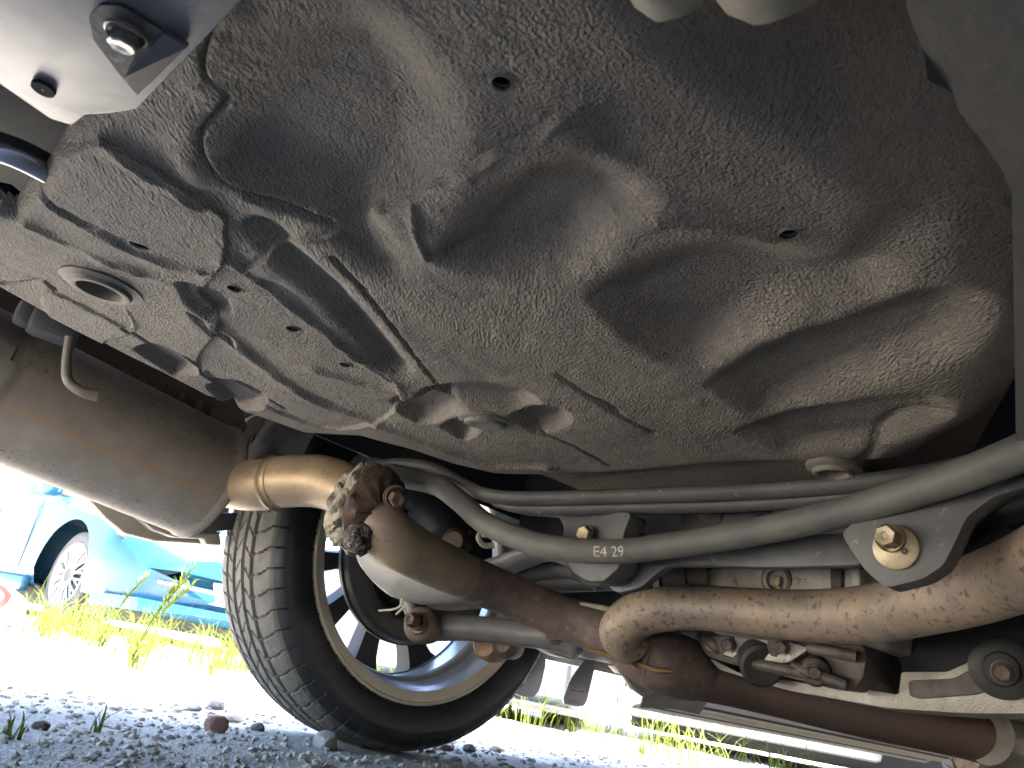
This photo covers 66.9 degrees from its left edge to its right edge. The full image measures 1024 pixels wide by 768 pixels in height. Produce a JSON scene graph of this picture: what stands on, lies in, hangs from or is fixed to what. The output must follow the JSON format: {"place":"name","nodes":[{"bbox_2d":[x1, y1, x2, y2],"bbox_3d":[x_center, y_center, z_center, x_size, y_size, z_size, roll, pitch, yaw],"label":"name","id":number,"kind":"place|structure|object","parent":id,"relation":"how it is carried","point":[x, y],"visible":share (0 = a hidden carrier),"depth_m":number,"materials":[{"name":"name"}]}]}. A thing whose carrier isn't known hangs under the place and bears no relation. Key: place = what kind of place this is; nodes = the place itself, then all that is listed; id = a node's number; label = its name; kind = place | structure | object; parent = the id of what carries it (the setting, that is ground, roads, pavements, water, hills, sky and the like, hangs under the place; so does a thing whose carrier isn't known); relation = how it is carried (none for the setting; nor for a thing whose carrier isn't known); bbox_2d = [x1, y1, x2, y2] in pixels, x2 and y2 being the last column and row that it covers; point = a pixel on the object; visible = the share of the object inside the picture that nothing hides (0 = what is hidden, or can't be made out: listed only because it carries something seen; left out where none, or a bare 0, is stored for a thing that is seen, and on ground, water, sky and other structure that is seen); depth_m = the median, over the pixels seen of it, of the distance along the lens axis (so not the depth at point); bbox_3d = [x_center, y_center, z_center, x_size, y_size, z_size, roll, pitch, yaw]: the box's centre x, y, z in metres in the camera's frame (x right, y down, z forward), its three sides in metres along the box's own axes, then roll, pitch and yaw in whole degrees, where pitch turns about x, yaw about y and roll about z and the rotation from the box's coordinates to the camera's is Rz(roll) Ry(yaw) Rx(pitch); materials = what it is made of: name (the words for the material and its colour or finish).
{"place":"outdoors","nodes":[
{"label":"outdoors","id":0,"kind":"place"},
{"bbox_2d":[0,465,618,704],"label":"sky","id":1,"kind":"structure","parent":0,"point":[607,686],"materials":[{"name":"white"}]},
{"bbox_2d":[0,603,842,767],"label":"ground","id":2,"kind":"structure","parent":0,"point":[203,748],"depth_m":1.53,"materials":[{"name":"grey gravel"}]},
{"bbox_2d":[0,578,27,626],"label":"plastic bag","id":3,"kind":"object","parent":2,"relation":"on","point":[9,600],"visible":0.96,"depth_m":3.18,"materials":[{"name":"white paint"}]},
{"bbox_2d":[6,710,32,739],"bbox_3d":[-0.512,0.348,0.791,0.023,0.029,0.036,3,-22,20],"label":"grass sprout","id":4,"kind":"object","parent":2,"relation":"on","point":[10,721],"depth_m":0.79,"materials":[{"name":"green plant"}]},
{"bbox_2d":[31,720,50,730],"bbox_3d":[-0.563,0.410,0.929,0.019,0.014,0.019,13,-21,-7],"label":"stone","id":5,"kind":"object","parent":2,"relation":"on","point":[44,725],"visible":0.89,"depth_m":0.92,"materials":[{"name":"grey stone"}]},
{"bbox_2d":[90,702,124,732],"bbox_3d":[-0.528,0.433,1.004,0.022,0.037,0.042,-3,-25,32],"label":"grass sprout","id":6,"kind":"object","parent":2,"relation":"on","point":[99,727],"depth_m":0.99,"materials":[{"name":"green plant"}]},
{"bbox_2d":[0,468,237,651],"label":"parked car","id":7,"kind":"object","parent":2,"relation":"on","point":[64,540],"visible":0.48,"depth_m":5.15,"materials":[{"name":"blue paint"}]},
{"bbox_2d":[88,571,149,647],"bbox_3d":[-1.506,0.827,2.899,0.218,0.314,0.211,7,-21,9],"label":"weed","id":8,"kind":"object","parent":2,"relation":"on","point":[101,645],"visible":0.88,"depth_m":2.92,"materials":[{"name":"yellow plant"}]},
{"bbox_2d":[113,557,199,670],"bbox_3d":[-1.036,0.616,2.144,0.208,0.326,0.255,4,-22,18],"label":"weed","id":9,"kind":"object","parent":2,"relation":"on","point":[133,657],"visible":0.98,"depth_m":2.18,"materials":[{"name":"green plant"}]},
{"bbox_2d":[185,701,201,710],"bbox_3d":[-0.580,0.591,1.413,0.028,0.023,0.033,8,-21,7],"label":"stone","id":10,"kind":"object","parent":2,"relation":"on","point":[193,706],"visible":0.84,"depth_m":1.41,"materials":[{"name":"grey stone"}]},
{"bbox_2d":[205,697,225,709],"bbox_3d":[-0.576,0.625,1.510,0.036,0.025,0.038,12,-21,-3],"label":"stone","id":11,"kind":"object","parent":2,"relation":"on","point":[215,703],"visible":0.85,"depth_m":1.50,"materials":[{"name":"grey stone"}]},
{"bbox_2d":[203,715,228,732],"bbox_3d":[-0.443,0.510,1.157,0.031,0.030,0.031,27,-26,-36],"label":"stone","id":12,"kind":"object","parent":2,"relation":"on","point":[217,723],"visible":0.84,"depth_m":1.15,"materials":[{"name":"brown stone"}]},
{"bbox_2d":[217,712,243,722],"bbox_3d":[-0.493,0.582,1.351,0.050,0.016,0.044,0,-23,26],"label":"stone","id":13,"kind":"object","parent":2,"relation":"on","point":[231,717],"visible":0.66,"depth_m":1.34,"materials":[{"name":"beige stone"}]},
{"bbox_2d":[250,722,264,731],"bbox_3d":[-0.411,0.556,1.254,0.021,0.017,0.022,27,-26,-36],"label":"stone","id":14,"kind":"object","parent":2,"relation":"on","point":[259,726],"visible":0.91,"depth_m":1.25,"materials":[{"name":"grey stone"}]},
{"bbox_2d":[313,730,336,749],"bbox_3d":[-0.288,0.553,1.200,0.040,0.031,0.037,-6,-27,38],"label":"stone","id":15,"kind":"object","parent":2,"relation":"on","point":[322,739],"visible":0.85,"depth_m":1.19,"materials":[{"name":"grey stone"}]},
{"bbox_2d":[8,575,839,767],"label":"grass","id":16,"kind":"structure","parent":2,"relation":"on","point":[48,622],"depth_m":2.94,"materials":[{"name":"plant"}]},
{"bbox_2d":[436,744,453,750],"bbox_3d":[-0.131,0.700,1.494,0.034,0.016,0.037,27,-26,-36],"label":"stone","id":17,"kind":"object","parent":2,"relation":"on","point":[447,747],"visible":0.57,"depth_m":1.48,"materials":[{"name":"stone"}]},
{"bbox_2d":[324,545,599,725],"bbox_3d":[-0.291,1.290,3.972,1.500,0.640,1.175,7,-21,9],"label":"box trailer","id":18,"kind":"object","parent":2,"relation":"on","point":[561,674],"visible":0.2,"depth_m":3.34,"materials":[{"name":"silver metal"}]},
{"bbox_2d":[463,744,475,752],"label":"stone","id":19,"kind":"object","parent":2,"relation":"on","point":[468,748],"visible":0.83,"depth_m":1.50,"materials":[{"name":"grey stone"}]},
{"bbox_2d":[489,745,501,752],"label":"stone","id":20,"kind":"object","parent":2,"relation":"on","point":[495,748],"visible":0.72,"depth_m":1.63,"materials":[{"name":"white stone"}]},
{"bbox_2d":[0,0,1023,767],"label":"parked car","id":21,"kind":"object","parent":2,"relation":"on","point":[662,356],"visible":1,"depth_m":0.56,"materials":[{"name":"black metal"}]},
{"bbox_2d":[616,676,942,767],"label":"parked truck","id":22,"kind":"object","parent":2,"relation":"on","point":[845,757],"visible":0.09,"depth_m":3.69,"materials":[{"name":"white paint"}]}
]}

